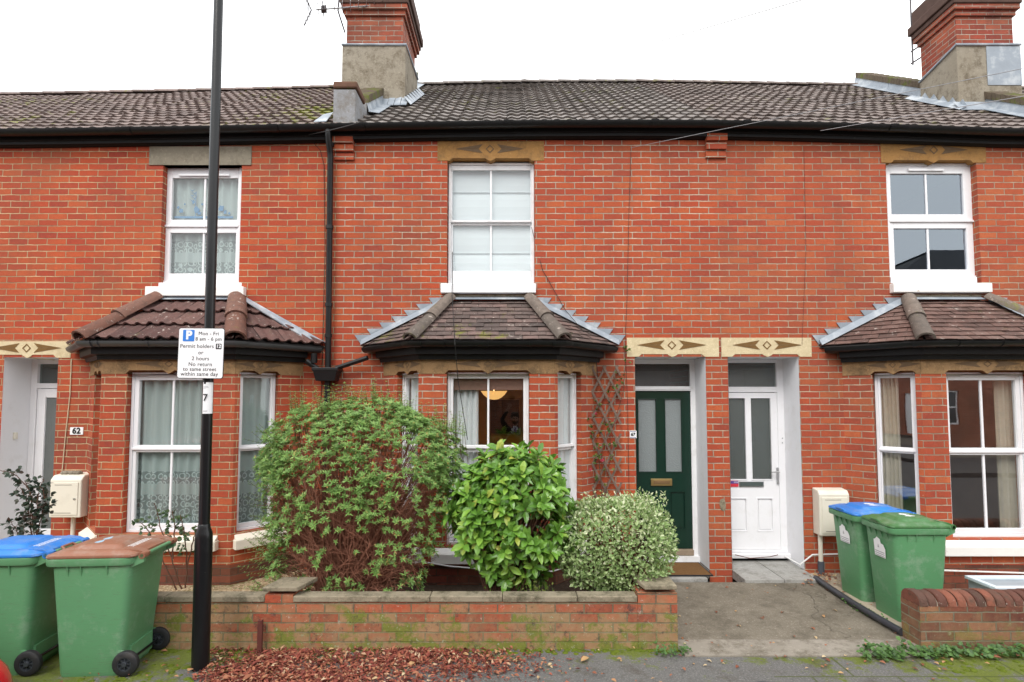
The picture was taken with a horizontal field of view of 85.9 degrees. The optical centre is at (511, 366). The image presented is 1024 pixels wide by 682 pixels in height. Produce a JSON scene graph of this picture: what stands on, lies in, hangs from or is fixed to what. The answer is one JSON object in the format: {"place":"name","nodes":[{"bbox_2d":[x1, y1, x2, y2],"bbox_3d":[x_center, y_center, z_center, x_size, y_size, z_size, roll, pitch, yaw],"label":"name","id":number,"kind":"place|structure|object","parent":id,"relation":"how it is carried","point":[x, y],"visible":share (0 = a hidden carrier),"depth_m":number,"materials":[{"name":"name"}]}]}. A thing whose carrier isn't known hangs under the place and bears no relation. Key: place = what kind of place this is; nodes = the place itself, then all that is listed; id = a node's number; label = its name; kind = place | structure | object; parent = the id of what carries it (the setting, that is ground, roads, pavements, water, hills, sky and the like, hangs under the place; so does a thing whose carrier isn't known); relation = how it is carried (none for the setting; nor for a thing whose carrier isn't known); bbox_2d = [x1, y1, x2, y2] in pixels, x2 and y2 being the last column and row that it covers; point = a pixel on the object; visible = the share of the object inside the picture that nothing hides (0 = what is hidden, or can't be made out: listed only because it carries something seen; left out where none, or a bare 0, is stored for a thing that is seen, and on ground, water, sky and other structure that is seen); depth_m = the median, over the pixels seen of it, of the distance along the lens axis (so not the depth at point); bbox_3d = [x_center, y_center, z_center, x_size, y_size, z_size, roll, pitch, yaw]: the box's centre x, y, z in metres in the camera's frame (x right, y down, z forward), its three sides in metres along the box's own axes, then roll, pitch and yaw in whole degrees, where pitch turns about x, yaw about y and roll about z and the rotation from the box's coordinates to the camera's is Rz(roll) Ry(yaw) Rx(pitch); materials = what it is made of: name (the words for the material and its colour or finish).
{"place":"outdoors","nodes":[
{"label":"outdoors","id":0,"kind":"place"},
{"bbox_2d":[0,659,12,681],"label":"parked car","id":1,"kind":"object","parent":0,"point":[5,674],"visible":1,"depth_m":3.10,"materials":[{"name":"red paint"}]},
{"bbox_2d":[158,570,314,591],"bbox_3d":[-5.500,2.272,5.524,7.000,0.001,2.120,0,-3,0],"label":"gravel bed","id":2,"kind":"object","parent":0,"point":[252,583],"depth_m":5.72,"materials":[{"name":"beige gravel"}]},
{"bbox_2d":[0,466,57,536],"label":"rose bush","id":3,"kind":"object","parent":2,"relation":"on","point":[36,516],"visible":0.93,"depth_m":5.12,"materials":[{"name":"green plant"}]},
{"bbox_2d":[131,503,197,589],"bbox_3d":[-3.325,1.732,5.310,0.716,0.832,0.196,0,-3,0],"label":"rose bush","id":4,"kind":"object","parent":2,"relation":"on","point":[181,529],"visible":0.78,"depth_m":5.31,"materials":[{"name":"green plant"}]},
{"bbox_2d":[0,0,423,584],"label":"terraced house","id":5,"kind":"structure","parent":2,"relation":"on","point":[101,296],"depth_m":6.47,"materials":[{"name":"red brick"}]},
{"bbox_2d":[33,389,56,534],"bbox_3d":[-5.603,1.232,6.753,0.496,1.931,0.040,0,-3,0],"label":"door","id":6,"kind":"structure","parent":5,"relation":"in","point":[47,398],"depth_m":6.76,"materials":[{"name":"white plastic"}]},
{"bbox_2d":[62,359,71,470],"bbox_3d":[-5.155,0.558,6.369,0.062,1.310,0.009,0,-3,0],"label":"cable","id":7,"kind":"object","parent":5,"relation":"attached to","point":[67,414],"visible":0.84,"depth_m":6.37,"materials":[{"name":"plastic"}]},
{"bbox_2d":[49,472,88,534],"bbox_3d":[-4.965,1.772,6.192,0.348,1.142,0.240,0,-3,0],"label":"meter box","id":8,"kind":"object","parent":5,"relation":"attached to","point":[71,495],"visible":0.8,"depth_m":6.11,"materials":[{"name":"beige plastic"}]},
{"bbox_2d":[50,483,77,514],"bbox_3d":[-4.967,1.462,6.099,0.293,0.357,0.019,0,-3,0],"label":"door","id":9,"kind":"structure","parent":8,"relation":"in","point":[66,494],"depth_m":6.10,"materials":[{"name":"beige plastic"}]},
{"bbox_2d":[60,471,82,474],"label":"stone fragments","id":10,"kind":"object","parent":8,"relation":"on","point":[70,472],"visible":1,"depth_m":6.19,"materials":[{"name":"beige stone"}]},
{"bbox_2d":[70,427,83,434],"bbox_3d":[-5.037,0.741,6.364,0.152,0.086,0.010,0,-3,0],"label":"house number plate","id":11,"kind":"object","parent":5,"relation":"attached to","point":[76,430],"visible":1,"depth_m":6.36,"materials":[{"name":"white"}]},
{"bbox_2d":[0,89,181,126],"bbox_3d":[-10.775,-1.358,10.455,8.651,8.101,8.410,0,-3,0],"label":"roof","id":12,"kind":"structure","parent":5,"relation":"attached to","point":[20,104],"depth_m":9.57,"materials":[{"name":"tile"}]},
{"bbox_2d":[126,372,202,531],"bbox_3d":[-3.670,0.910,5.936,0.876,1.705,0.092,0,-3,0],"label":"window","id":13,"kind":"structure","parent":5,"relation":"in","point":[137,377],"depth_m":5.92,"materials":[{"name":"white plastic"}]},
{"bbox_2d":[136,380,201,522],"bbox_3d":[-3.670,0.923,5.991,0.826,1.685,0.045,0,-3,0],"label":"net curtain","id":14,"kind":"object","parent":5,"relation":"hanging from","point":[153,486],"visible":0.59,"depth_m":5.99,"materials":[{"name":"white fabric"}]},
{"bbox_2d":[163,168,241,282],"bbox_3d":[-3.711,-1.712,6.608,0.930,1.427,0.092,0,-3,0],"label":"window","id":15,"kind":"structure","parent":5,"relation":"in","point":[172,226],"depth_m":6.59,"materials":[{"name":"white plastic"}]},
{"bbox_2d":[174,189,232,217],"bbox_3d":[-3.733,-1.980,6.666,0.715,0.362,0.006,0,-3,0],"label":"flower cutout","id":16,"kind":"object","parent":5,"relation":"attached to","point":[197,209],"visible":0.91,"depth_m":6.66},
{"bbox_2d":[171,179,237,273],"bbox_3d":[-3.686,-1.708,6.674,0.920,1.427,0.040,0,-3,0],"label":"net curtain","id":17,"kind":"object","parent":5,"relation":"hanging from","point":[186,253],"visible":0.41,"depth_m":6.67,"materials":[{"name":"white fabric"}]},
{"bbox_2d":[238,378,268,522],"bbox_3d":[-2.865,0.931,6.140,0.040,1.685,0.460,-3,-4,45],"label":"net curtain","id":18,"kind":"object","parent":5,"relation":"hanging from","point":[255,409],"visible":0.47,"depth_m":6.12,"materials":[{"name":"white fabric"}]},
{"bbox_2d":[236,373,275,530],"bbox_3d":[-2.849,0.918,6.089,0.086,1.705,0.396,-3,-4,45],"label":"window","id":19,"kind":"structure","parent":5,"relation":"in","point":[241,526],"depth_m":6.04,"materials":[{"name":"white plastic"}]},
{"bbox_2d":[316,146,324,413],"bbox_3d":[-2.325,-1.016,6.451,0.255,3.489,0.009,0,-3,-2],"label":"cable","id":20,"kind":"object","parent":5,"relation":"attached to","point":[324,263],"visible":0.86,"depth_m":6.46,"materials":[{"name":"black plastic"}]},
{"bbox_2d":[308,122,359,134],"bbox_3d":[-2.000,-2.628,6.078,1.224,0.286,0.008,-3,-4,44],"label":"cable","id":21,"kind":"object","parent":5,"relation":"attached to","point":[334,129],"visible":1,"depth_m":6.03,"materials":[{"name":"black plastic"}]},
{"bbox_2d":[302,0,382,36],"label":"tv aerial","id":22,"kind":"object","parent":5,"relation":"attached to","point":[324,9],"visible":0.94,"depth_m":7.76,"materials":[{"name":"grey metal"}]},
{"bbox_2d":[380,570,594,591],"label":"garden soil","id":23,"kind":"structure","parent":0,"point":[561,586],"depth_m":5.67,"materials":[{"name":"brown soil"}]},
{"bbox_2d":[235,375,468,590],"bbox_3d":[-1.491,1.167,5.032,2.213,2.194,1.118,0,-3,0],"label":"shrub","id":24,"kind":"object","parent":23,"relation":"on","point":[359,544],"visible":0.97,"depth_m":4.78,"materials":[{"name":"green plant"}]},
{"bbox_2d":[440,439,582,596],"bbox_3d":[-0.006,1.445,4.903,1.290,1.624,0.942,0,-3,0],"label":"laurel shrub","id":25,"kind":"object","parent":23,"relation":"on","point":[500,546],"visible":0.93,"depth_m":4.68,"materials":[{"name":"green plant"}]},
{"bbox_2d":[521,579,553,590],"bbox_3d":[0.233,2.013,4.698,0.369,0.417,0.270,0,-3,0],"label":"plant","id":26,"kind":"object","parent":23,"relation":"on","point":[535,587],"visible":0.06,"depth_m":4.69,"materials":[{"name":"green plant"}]},
{"bbox_2d":[555,486,679,592],"bbox_3d":[0.920,1.644,4.895,1.125,1.184,0.891,0,-3,0],"label":"variegated shrub","id":27,"kind":"object","parent":23,"relation":"on","point":[613,575],"visible":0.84,"depth_m":4.67,"materials":[{"name":"green plant"}]},
{"bbox_2d":[0,0,1023,91],"label":"sky","id":28,"kind":"structure","parent":0,"point":[46,45],"materials":[{"name":"white"}]},
{"bbox_2d":[12,649,1023,681],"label":"pavement","id":29,"kind":"structure","parent":0,"point":[630,667],"depth_m":4.09,"materials":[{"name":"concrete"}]},
{"bbox_2d":[0,535,89,676],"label":"wheelie bin","id":30,"kind":"object","parent":29,"relation":"on","point":[29,646],"visible":0.69,"depth_m":4.02,"materials":[{"name":"green plastic"}]},
{"bbox_2d":[46,535,177,676],"bbox_3d":[-3.059,1.790,4.209,0.708,0.928,0.526,0,-3,-4],"label":"wheelie bin","id":31,"kind":"object","parent":29,"relation":"on","point":[106,590],"visible":1,"depth_m":3.99,"materials":[{"name":"green plastic"}]},
{"bbox_2d":[191,0,222,671],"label":"lamp post","id":32,"kind":"object","parent":29,"relation":"on","point":[202,595],"visible":0.93,"depth_m":4.18,"materials":[{"name":"black metal"}]},
{"bbox_2d":[177,328,224,378],"bbox_3d":[-2.367,-0.104,4.190,0.357,0.390,0.024,0,-3,0],"label":"parking sign","id":33,"kind":"object","parent":32,"relation":"attached to","point":[200,353],"visible":1,"depth_m":4.18,"materials":[{"name":"white metal"}]},
{"bbox_2d":[200,552,209,621],"bbox_3d":[-2.288,1.638,4.106,0.008,0.500,0.060,-3,-4,42],"label":"access door","id":34,"kind":"structure","parent":32,"relation":"in","point":[205,570],"depth_m":4.10,"materials":[{"name":"black paint"}]},
{"bbox_2d":[202,382,212,413],"bbox_3d":[-2.317,0.235,4.191,0.067,0.240,0.028,2,-4,-31],"label":"number plate sign","id":35,"kind":"object","parent":32,"relation":"attached to","point":[207,397],"visible":1,"depth_m":4.19,"materials":[{"name":"white plastic"}]},
{"bbox_2d":[257,619,263,652],"bbox_3d":[-1.997,2.150,4.359,0.036,0.286,0.030,0,-3,0],"label":"metal stub post","id":36,"kind":"object","parent":29,"relation":"on","point":[259,635],"visible":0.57,"depth_m":4.35,"materials":[{"name":"brown metal"}]},
{"bbox_2d":[192,644,591,681],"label":"leaf litter","id":37,"kind":"object","parent":29,"relation":"on","point":[269,657],"visible":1,"depth_m":4.12,"materials":[{"name":"brown plant"}]},
{"bbox_2d":[153,574,677,649],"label":"garden wall","id":38,"kind":"structure","parent":29,"relation":"on","point":[289,611],"depth_m":4.42,"materials":[{"name":"brick"}]},
{"bbox_2d":[37,648,1023,681],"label":"moss","id":39,"kind":"object","parent":29,"relation":"on","point":[616,651],"visible":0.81,"depth_m":4.33,"materials":[{"name":"green plant"}]},
{"bbox_2d":[60,571,1019,681],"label":"fallen leaves","id":40,"kind":"object","parent":29,"relation":"on","point":[583,658],"visible":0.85,"depth_m":4.15,"materials":[{"name":"brown plant"}]},
{"bbox_2d":[650,641,692,658],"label":"weeds","id":41,"kind":"object","parent":29,"relation":"on","point":[682,648],"visible":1,"depth_m":4.31,"materials":[{"name":"green plant"}]},
{"bbox_2d":[678,639,923,656],"bbox_3d":[2.339,2.283,4.421,2.037,0.066,0.280,0,-3,0],"label":"path threshold","id":42,"kind":"object","parent":29,"relation":"on","point":[767,648],"visible":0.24,"depth_m":4.41,"materials":[{"name":"concrete"}]},
{"bbox_2d":[856,636,1023,660],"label":"weeds","id":43,"kind":"object","parent":29,"relation":"on","point":[880,652],"visible":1,"depth_m":4.28,"materials":[{"name":"green plant"}]},
{"bbox_2d":[901,588,1023,648],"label":"garden wall","id":44,"kind":"structure","parent":29,"relation":"on","point":[954,617],"depth_m":4.43,"materials":[{"name":"brick"}]},
{"bbox_2d":[332,79,727,584],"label":"terraced house","id":45,"kind":"structure","parent":0,"point":[568,144],"depth_m":6.48,"materials":[{"name":"red brick"}]},
{"bbox_2d":[401,373,418,538],"bbox_3d":[-1.072,0.984,6.092,0.396,1.835,0.092,-3,-4,45],"label":"window","id":46,"kind":"structure","parent":45,"relation":"in","point":[406,378],"depth_m":6.21,"materials":[{"name":"white paint"}]},
{"bbox_2d":[409,378,417,525],"bbox_3d":[-1.036,1.005,6.124,0.045,1.795,0.430,3,-4,-45],"label":"curtain","id":47,"kind":"object","parent":45,"relation":"hanging from","point":[413,388],"visible":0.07,"depth_m":6.22,"materials":[{"name":"white fabric"}]},
{"bbox_2d":[452,252,467,439],"bbox_3d":[-0.579,-0.307,6.066,0.154,2.170,0.876,1,-3,-9],"label":"cable","id":48,"kind":"object","parent":45,"relation":"attached to","point":[454,341],"visible":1,"depth_m":5.79,"materials":[{"name":"plastic"}]},
{"bbox_2d":[454,390,478,480],"bbox_3d":[-0.505,1.000,6.032,0.270,1.795,0.055,0,-3,0],"label":"curtain","id":49,"kind":"object","parent":45,"relation":"hanging from","point":[469,399],"visible":0.34,"depth_m":6.05,"materials":[{"name":"white fabric"}]},
{"bbox_2d":[447,372,528,544],"bbox_3d":[-0.257,0.975,5.944,0.876,1.835,0.092,0,-3,0],"label":"window","id":50,"kind":"structure","parent":45,"relation":"in","point":[453,375],"depth_m":5.95,"materials":[{"name":"white paint"}]},
{"bbox_2d":[454,379,522,389],"bbox_3d":[-0.257,0.168,6.016,0.826,0.165,0.016,0,-3,0],"label":"roman blind","id":51,"kind":"object","parent":45,"relation":"attached to","point":[494,384],"visible":0.52,"depth_m":6.01,"materials":[{"name":"brown fabric"}]},
{"bbox_2d":[417,561,560,571],"bbox_3d":[-0.124,2.068,5.712,1.693,0.145,0.242,1,-3,-10],"label":"cable","id":52,"kind":"object","parent":45,"relation":"attached to","point":[462,567],"visible":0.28,"depth_m":5.67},
{"bbox_2d":[448,163,533,282],"bbox_3d":[-0.248,-1.712,6.635,1.027,1.497,0.092,0,-3,0],"label":"window","id":53,"kind":"structure","parent":45,"relation":"in","point":[490,276],"depth_m":6.61,"materials":[{"name":"white paint"}]},
{"bbox_2d":[452,171,530,270],"bbox_3d":[-0.252,-1.710,6.685,0.980,1.497,0.022,0,-3,0],"label":"roman blind","id":54,"kind":"object","parent":45,"relation":"attached to","point":[510,201],"visible":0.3,"depth_m":6.69,"materials":[{"name":"fabric"}]},
{"bbox_2d":[481,391,506,399],"bbox_3d":[-0.252,0.290,7.696,0.370,0.333,0.370,0,-3,0],"label":"ceiling lamp","id":55,"kind":"object","parent":45,"relation":"hanging from","point":[494,395],"visible":0.9,"depth_m":7.58,"materials":[{"name":"brown"}]},
{"bbox_2d":[489,398,520,434],"bbox_3d":[-0.130,0.898,9.940,0.573,0.671,0.048,0,-3,0],"label":"picture","id":56,"kind":"object","parent":45,"relation":"attached to","point":[504,416],"visible":0.84,"depth_m":9.93},
{"bbox_2d":[558,378,569,517],"bbox_3d":[0.527,1.006,6.129,0.420,1.795,0.045,3,-4,-45],"label":"curtain","id":57,"kind":"object","parent":45,"relation":"hanging from","point":[563,411],"visible":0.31,"depth_m":6.21,"materials":[{"name":"white fabric"}]},
{"bbox_2d":[531,227,597,376],"bbox_3d":[0.608,-0.759,6.437,0.759,1.822,0.186,-1,-3,19],"label":"cable","id":58,"kind":"object","parent":45,"relation":"attached to","point":[562,305],"visible":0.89,"depth_m":6.42,"materials":[{"name":"black plastic"}]},
{"bbox_2d":[557,373,576,505],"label":"window","id":59,"kind":"structure","parent":45,"relation":"in","point":[572,446],"depth_m":6.20,"materials":[{"name":"white paint"}]},
{"bbox_2d":[591,365,621,496],"bbox_3d":[1.068,0.754,6.313,0.389,1.555,0.017,0,-3,0],"label":"trellis","id":60,"kind":"object","parent":45,"relation":"attached to","point":[609,425],"visible":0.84,"depth_m":6.31,"materials":[{"name":"brown wood"}]},
{"bbox_2d":[587,345,631,497],"bbox_3d":[1.111,0.651,6.290,0.560,1.822,0.197,1,-3,-13],"label":"climbing rose","id":61,"kind":"object","parent":60,"relation":"attached to","point":[609,431],"visible":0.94,"depth_m":6.25,"materials":[{"name":"brown plant"}]},
{"bbox_2d":[625,157,630,470],"bbox_3d":[1.366,-0.597,6.431,0.101,4.021,0.011,0,-3,6],"label":"cable","id":62,"kind":"object","parent":45,"relation":"attached to","point":[626,315],"visible":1,"depth_m":6.43,"materials":[{"name":"black plastic"}]},
{"bbox_2d":[630,431,636,437],"bbox_3d":[1.401,0.781,6.362,0.079,0.086,0.010,0,-3,0],"label":"house number plate","id":63,"kind":"object","parent":45,"relation":"attached to","point":[633,434],"visible":1,"depth_m":6.36,"materials":[{"name":"white"}]},
{"bbox_2d":[635,391,692,547],"bbox_3d":[1.825,1.252,6.744,0.741,1.910,0.069,0,-3,0],"label":"door","id":64,"kind":"structure","parent":45,"relation":"in","point":[663,427],"depth_m":6.75,"materials":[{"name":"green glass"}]},
{"bbox_2d":[645,562,713,575],"bbox_3d":[1.788,2.315,6.306,0.871,0.015,0.477,0,-3,0],"label":"doormat","id":65,"kind":"object","parent":45,"relation":"on","point":[689,569],"visible":0.45,"depth_m":6.26,"materials":[{"name":"brown fabric"}]},
{"bbox_2d":[631,68,1023,147],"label":"cable","id":66,"kind":"object","parent":45,"relation":"attached to","point":[845,104],"visible":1,"depth_m":4.38,"materials":[{"name":"metal"}]},
{"bbox_2d":[525,0,801,78],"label":"cable","id":67,"kind":"object","parent":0,"point":[672,37],"visible":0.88,"depth_m":9.62,"materials":[{"name":"metal"}]},
{"bbox_2d":[674,582,905,638],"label":"garden path","id":68,"kind":"structure","parent":0,"point":[804,607],"depth_m":5.09,"materials":[{"name":"concrete"}]},
{"bbox_2d":[813,575,902,634],"bbox_3d":[3.284,2.265,5.314,0.087,0.060,1.384,0,-3,2],"label":"drain pipe","id":69,"kind":"object","parent":68,"relation":"on","point":[892,626],"visible":0.98,"depth_m":5.12,"materials":[{"name":"black plastic"}]},
{"bbox_2d":[840,598,887,619],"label":"weeds","id":70,"kind":"object","parent":68,"relation":"on","point":[862,613],"visible":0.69,"depth_m":5.16,"materials":[{"name":"green plant"}]},
{"bbox_2d":[798,566,901,627],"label":"front yard","id":71,"kind":"structure","parent":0,"point":[872,607],"depth_m":5.54,"materials":[{"name":"concrete"}]},
{"bbox_2d":[818,561,824,574],"bbox_3d":[3.493,2.280,6.214,0.065,0.170,0.068,0,-3,0],"label":"pipe sleeve","id":72,"kind":"object","parent":71,"relation":"on","point":[821,569],"visible":0.78,"depth_m":6.19,"materials":[{"name":"grey plastic"}]},
{"bbox_2d":[635,0,1023,588],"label":"terraced house","id":73,"kind":"structure","parent":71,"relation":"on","point":[909,245],"depth_m":6.50,"materials":[{"name":"red brick"}]},
{"bbox_2d":[729,393,780,548],"bbox_3d":[2.902,1.265,6.716,0.719,1.898,0.112,0,-3,0],"label":"door","id":74,"kind":"structure","parent":73,"relation":"in","point":[754,467],"depth_m":6.74,"materials":[{"name":"white plastic"}]},
{"bbox_2d":[735,554,777,558],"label":"cable","id":75,"kind":"object","parent":73,"relation":"attached to","point":[757,557],"visible":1,"depth_m":6.55,"materials":[{"name":"white plastic"}]},
{"bbox_2d":[802,166,805,336],"bbox_3d":[3.428,-1.422,6.478,0.095,2.328,0.004,0,-3,0],"label":"cable","id":76,"kind":"object","parent":73,"relation":"attached to","point":[805,257],"visible":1,"depth_m":6.49,"materials":[{"name":"brown paint"}]},
{"bbox_2d":[812,487,848,561],"bbox_3d":[3.623,1.862,6.222,0.340,0.964,0.170,0,-3,0],"label":"meter box","id":77,"kind":"object","parent":73,"relation":"attached to","point":[824,498],"visible":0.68,"depth_m":6.18,"materials":[{"name":"beige plastic"}]},
{"bbox_2d":[822,498,846,533],"bbox_3d":[3.620,1.664,6.158,0.285,0.399,0.020,0,-3,0],"label":"door","id":78,"kind":"structure","parent":77,"relation":"in","point":[827,518],"depth_m":6.16,"materials":[{"name":"beige plastic"}]},
{"bbox_2d":[881,378,902,508],"bbox_3d":[4.235,0.963,6.169,0.210,1.725,0.050,-3,-4,45],"label":"curtain","id":79,"kind":"object","parent":73,"relation":"hanging from","point":[892,476],"visible":0.75,"depth_m":6.16,"materials":[{"name":"beige fabric"}]},
{"bbox_2d":[874,372,919,513],"bbox_3d":[4.269,0.943,6.082,0.086,1.755,0.381,3,-4,-45],"label":"window","id":80,"kind":"structure","parent":73,"relation":"in","point":[877,376],"depth_m":6.13,"materials":[{"name":"white plastic"}]},
{"bbox_2d":[784,553,1023,573],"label":"cable","id":81,"kind":"object","parent":73,"relation":"attached to","point":[944,569],"visible":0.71,"depth_m":5.73,"materials":[{"name":"white plastic"}]},
{"bbox_2d":[909,0,915,64],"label":"tv aerial","id":82,"kind":"object","parent":73,"relation":"attached to","point":[910,26],"visible":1,"depth_m":8.70,"materials":[{"name":"grey metal"}]},
{"bbox_2d":[820,96,1023,130],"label":"cable","id":83,"kind":"object","parent":73,"relation":"attached to","point":[929,112],"visible":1,"depth_m":4.63,"materials":[{"name":"metal"}]},
{"bbox_2d":[886,163,975,276],"bbox_3d":[5.029,-1.755,6.615,1.064,1.393,0.092,0,-3,0],"label":"window","id":84,"kind":"structure","parent":73,"relation":"in","point":[964,220],"depth_m":6.60,"materials":[{"name":"white plastic"}]},
{"bbox_2d":[945,372,1023,536],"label":"window","id":85,"kind":"structure","parent":73,"relation":"in","point":[1016,378],"depth_m":5.92,"materials":[{"name":"white plastic"}]},
{"bbox_2d":[992,380,1018,527],"bbox_3d":[5.402,0.954,6.014,0.200,1.725,0.050,0,-3,0],"label":"curtain","id":86,"kind":"object","parent":73,"relation":"hanging from","point":[1006,466],"visible":0.79,"depth_m":6.01,"materials":[{"name":"beige fabric"}]},
{"bbox_2d":[828,502,916,601],"bbox_3d":[3.660,1.865,5.596,0.661,0.930,0.480,0,-3,-1],"label":"wheelie bin","id":87,"kind":"object","parent":71,"relation":"on","point":[854,555],"visible":0.4,"depth_m":5.49,"materials":[{"name":"green plastic"}]},
{"bbox_2d":[861,512,955,621],"bbox_3d":[3.659,1.837,5.087,0.614,0.930,0.468,0,-3,0],"label":"wheelie bin","id":88,"kind":"object","parent":71,"relation":"on","point":[906,550],"visible":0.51,"depth_m":4.90,"materials":[{"name":"green plastic"}]},
{"bbox_2d":[965,575,1023,588],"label":"plastic frame","id":89,"kind":"object","parent":71,"relation":"on","point":[997,581],"visible":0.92,"depth_m":5.13,"materials":[{"name":"white plastic"}]}
]}

